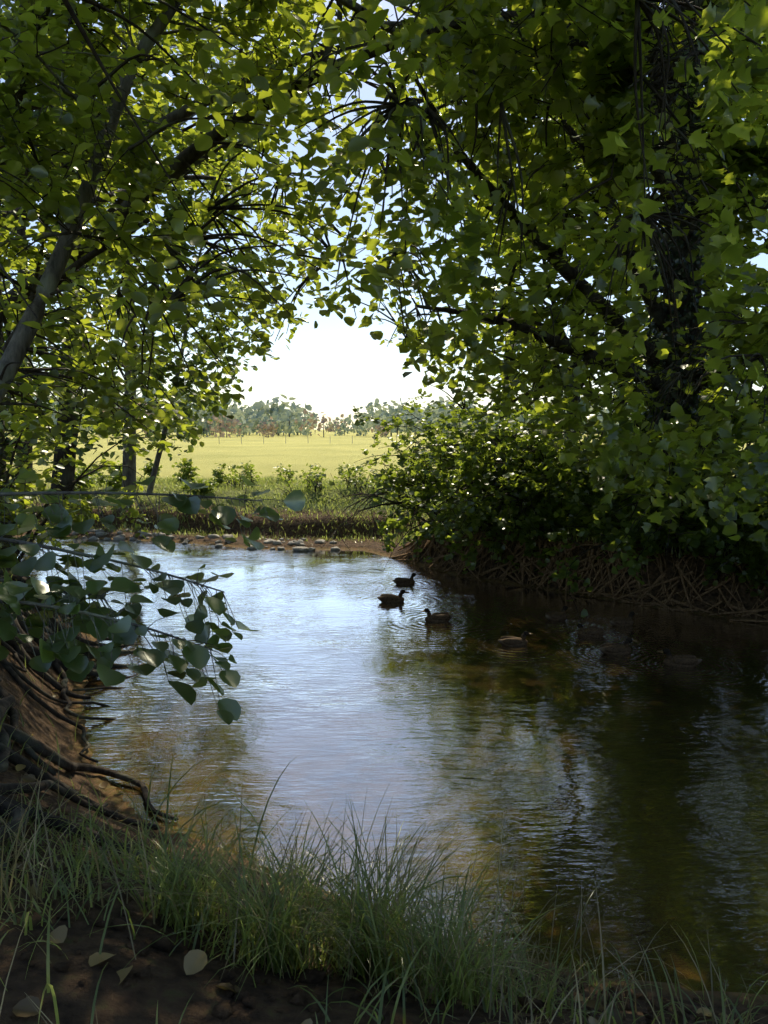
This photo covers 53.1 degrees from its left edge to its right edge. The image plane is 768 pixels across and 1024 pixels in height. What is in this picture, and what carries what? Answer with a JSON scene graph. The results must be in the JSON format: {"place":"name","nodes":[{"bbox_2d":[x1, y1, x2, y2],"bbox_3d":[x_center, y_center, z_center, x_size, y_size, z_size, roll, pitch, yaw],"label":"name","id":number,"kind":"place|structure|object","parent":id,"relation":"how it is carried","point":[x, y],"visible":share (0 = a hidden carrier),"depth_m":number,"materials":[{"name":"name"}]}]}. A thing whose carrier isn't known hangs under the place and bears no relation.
{"place":"outdoors","nodes":[
{"label":"outdoors","id":0,"kind":"place"},
{"bbox_2d":[0,568,100,805],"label":"bank grass","id":1,"kind":"structure","parent":0,"point":[50,721],"depth_m":6.08,"materials":[{"name":"plant"}]},
{"bbox_2d":[0,430,767,1023],"bbox_3d":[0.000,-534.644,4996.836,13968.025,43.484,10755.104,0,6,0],"label":"terrain","id":2,"kind":"structure","parent":0,"point":[166,988],"depth_m":4.18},
{"bbox_2d":[0,367,151,561],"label":"shrub stems","id":3,"kind":"object","parent":2,"relation":"on","point":[73,483],"visible":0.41,"depth_m":11.60,"materials":[{"name":"brown plant"}]},
{"bbox_2d":[0,351,171,547],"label":"shrub leaves","id":4,"kind":"object","parent":3,"relation":"attached to","point":[84,511],"visible":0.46,"depth_m":11.52,"materials":[{"name":"green plant"}]},
{"bbox_2d":[0,569,177,872],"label":"bank roots","id":5,"kind":"structure","parent":2,"relation":"on","point":[32,745],"depth_m":5.95,"materials":[{"name":"brown plant"}]},
{"bbox_2d":[0,467,305,724],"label":"leafy branch","id":6,"kind":"object","parent":2,"relation":"on","point":[76,663],"depth_m":3.82,"materials":[{"name":"green plant"}]},
{"bbox_2d":[38,527,340,551],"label":"bank stones","id":7,"kind":"structure","parent":2,"relation":"on","point":[122,536],"depth_m":20.34,"materials":[{"name":"grey stone"}]},
{"bbox_2d":[75,458,382,496],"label":"shrub leaves","id":8,"kind":"object","parent":2,"relation":"on","point":[218,475],"visible":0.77,"depth_m":25.67,"materials":[{"name":"green plant"}]},
{"bbox_2d":[103,403,389,437],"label":"distant tree leaves","id":9,"kind":"object","parent":2,"relation":"on","point":[269,428],"visible":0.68,"depth_m":211.25,"materials":[{"name":"green plant"}]},
{"bbox_2d":[16,474,492,542],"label":"bank grass","id":10,"kind":"structure","parent":2,"relation":"on","point":[171,481],"depth_m":23.26,"materials":[{"name":"green plant"}]},
{"bbox_2d":[226,421,381,437],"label":"distant trees wood","id":11,"kind":"object","parent":2,"relation":"on","point":[268,433],"visible":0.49,"depth_m":212.17,"materials":[{"name":"brown plant"}]},
{"bbox_2d":[56,782,585,1019],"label":"grass tufts","id":12,"kind":"object","parent":2,"relation":"on","point":[294,957],"visible":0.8,"depth_m":2.79,"materials":[{"name":"green plant"}]},
{"bbox_2d":[44,397,633,436],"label":"distant trees wood","id":13,"kind":"object","parent":2,"relation":"on","point":[297,433],"visible":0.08,"depth_m":252.01,"materials":[{"name":"brown plant"}]},
{"bbox_2d":[107,435,582,443],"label":"meadow fence","id":14,"kind":"object","parent":2,"relation":"on","point":[263,439],"depth_m":111.12,"materials":[{"name":"beige wood"}]},
{"bbox_2d":[0,0,729,570],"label":"alder tree","id":15,"kind":"object","parent":2,"relation":"on","point":[354,32],"depth_m":5.67,"materials":[{"name":"green plant"}]},
{"bbox_2d":[0,0,269,470],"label":"tree leaves","id":16,"kind":"object","parent":15,"relation":"attached to","point":[209,403],"visible":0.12,"depth_m":19.84,"materials":[{"name":"green plant"}]},
{"bbox_2d":[0,0,726,487],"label":"leaves","id":17,"kind":"object","parent":15,"relation":"attached to","point":[272,22],"visible":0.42,"depth_m":7.56,"materials":[{"name":"green plant"}]},
{"bbox_2d":[6,610,727,1023],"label":"dead leaves","id":18,"kind":"object","parent":2,"relation":"on","point":[194,960],"visible":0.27,"depth_m":2.50,"materials":[{"name":"brown plant"}]},
{"bbox_2d":[4,379,743,436],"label":"distant trees","id":19,"kind":"object","parent":2,"relation":"on","point":[279,414],"visible":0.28,"depth_m":251.00,"materials":[{"name":"green plant"}]},
{"bbox_2d":[0,0,767,500],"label":"branches","id":20,"kind":"object","parent":2,"relation":"on","point":[390,106],"visible":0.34,"depth_m":6.31,"materials":[{"name":"brown plant"}]},
{"bbox_2d":[0,752,767,1023],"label":"grass","id":21,"kind":"structure","parent":2,"relation":"on","point":[76,863],"depth_m":2.90,"materials":[{"name":"green plant"}]},
{"bbox_2d":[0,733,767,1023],"bbox_3d":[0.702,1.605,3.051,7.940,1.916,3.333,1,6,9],"label":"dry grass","id":22,"kind":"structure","parent":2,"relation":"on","point":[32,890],"depth_m":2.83,"materials":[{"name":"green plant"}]},
{"bbox_2d":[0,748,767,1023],"bbox_3d":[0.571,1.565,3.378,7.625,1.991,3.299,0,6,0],"label":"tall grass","id":23,"kind":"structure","parent":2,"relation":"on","point":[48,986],"depth_m":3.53,"materials":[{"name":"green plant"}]},
{"bbox_2d":[2,793,767,1023],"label":"soil clods","id":24,"kind":"object","parent":2,"relation":"on","point":[226,1010],"visible":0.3,"depth_m":2.64,"materials":[{"name":"brown soil"}]},
{"bbox_2d":[227,524,746,568],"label":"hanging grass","id":25,"kind":"structure","parent":2,"relation":"on","point":[404,544],"depth_m":19.31,"materials":[{"name":"green plant"}]},
{"bbox_2d":[265,0,767,552],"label":"maple tree","id":26,"kind":"object","parent":2,"relation":"on","point":[719,92],"depth_m":5.87,"materials":[{"name":"green plant"}]},
{"bbox_2d":[0,0,720,536],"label":"tree ivy leaves","id":27,"kind":"object","parent":26,"relation":"attached to","point":[686,318],"visible":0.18,"depth_m":12.90,"materials":[{"name":"green plant"}]},
{"bbox_2d":[236,0,767,540],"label":"leaves","id":28,"kind":"object","parent":26,"relation":"attached to","point":[552,180],"visible":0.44,"depth_m":8.38,"materials":[{"name":"green plant"}]},
{"bbox_2d":[304,341,767,620],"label":"shrub leaves","id":29,"kind":"object","parent":2,"relation":"on","point":[705,538],"visible":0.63,"depth_m":13.57,"materials":[{"name":"green plant"}]},
{"bbox_2d":[383,491,767,559],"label":"bank grass","id":30,"kind":"structure","parent":2,"relation":"on","point":[595,539],"depth_m":14.69,"materials":[{"name":"green plant"}]},
{"bbox_2d":[389,528,767,622],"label":"bank roots","id":31,"kind":"structure","parent":2,"relation":"on","point":[742,611],"depth_m":13.62,"materials":[{"name":"brown wood"}]},
{"bbox_2d":[429,86,767,470],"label":"tree wood","id":32,"kind":"object","parent":2,"relation":"on","point":[576,269],"visible":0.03,"depth_m":20.29,"materials":[{"name":"brown plant"}]},
{"bbox_2d":[420,6,767,476],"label":"tree leaves","id":33,"kind":"object","parent":32,"relation":"attached to","point":[763,196],"visible":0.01,"depth_m":21.22,"materials":[{"name":"green plant"}]},
{"bbox_2d":[0,0,767,429],"label":"sky","id":34,"kind":"structure","parent":0,"point":[335,366],"materials":[{"name":"white"}]},
{"bbox_2d":[12,536,767,994],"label":"water stream","id":35,"kind":"structure","parent":0,"point":[632,786],"depth_m":7.19,"materials":[{"name":"liquid"}]},
{"bbox_2d":[377,590,408,602],"bbox_3d":[0.157,1.477,13.225,0.553,0.284,0.207,-1,6,-5],"label":"duck","id":36,"kind":"object","parent":35,"relation":"on","point":[388,598],"visible":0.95,"depth_m":13.16},
{"bbox_2d":[393,573,417,584],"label":"duck","id":37,"kind":"object","parent":35,"relation":"on","point":[403,581],"visible":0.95,"depth_m":14.73},
{"bbox_2d":[421,608,453,622],"bbox_3d":[0.818,1.617,11.876,0.524,0.277,0.198,-1,6,-5],"label":"duck","id":38,"kind":"object","parent":35,"relation":"on","point":[441,617],"visible":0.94,"depth_m":11.81},
{"bbox_2d":[498,631,532,646],"bbox_3d":[1.799,1.763,10.540,0.499,0.256,0.187,-1,6,-8],"label":"duck","id":39,"kind":"object","parent":35,"relation":"on","point":[510,641],"visible":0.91,"depth_m":10.48},
{"bbox_2d":[545,606,571,620],"bbox_3d":[2.713,1.611,12.014,0.517,0.260,0.194,-3,7,-30],"label":"duck","id":40,"kind":"object","parent":35,"relation":"on","point":[555,615],"visible":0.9,"depth_m":11.93},
{"bbox_2d":[572,623,607,637],"bbox_3d":[2.952,1.720,11.017,0.497,0.244,0.186,1,6,10],"label":"duck","id":41,"kind":"object","parent":35,"relation":"on","point":[594,632],"visible":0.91,"depth_m":10.96},
{"bbox_2d":[599,638,636,655],"bbox_3d":[3.077,1.799,10.139,0.536,0.276,0.201,-1,6,-10],"label":"duck","id":42,"kind":"object","parent":35,"relation":"on","point":[612,649],"visible":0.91,"depth_m":10.07},
{"bbox_2d":[610,611,637,626],"bbox_3d":[3.623,1.645,11.637,0.505,0.266,0.190,-2,6,-20],"label":"duck","id":43,"kind":"object","parent":35,"relation":"on","point":[620,622],"visible":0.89,"depth_m":11.56},
{"bbox_2d":[657,648,701,667],"bbox_3d":[3.694,1.848,9.616,0.545,0.286,0.205,1,6,8],"label":"duck","id":44,"kind":"object","parent":35,"relation":"on","point":[684,661],"visible":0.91,"depth_m":9.56},
{"bbox_3d":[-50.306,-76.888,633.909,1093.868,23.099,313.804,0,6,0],"label":"hill tree","id":45,"kind":"structure","parent":0,"visible":0},
{"bbox_2d":[55,397,738,431],"bbox_3d":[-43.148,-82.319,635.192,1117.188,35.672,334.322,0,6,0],"label":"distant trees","id":46,"kind":"object","parent":45,"relation":"attached to","point":[350,416],"visible":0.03,"depth_m":590.45,"materials":[{"name":"green plant"}]}
]}

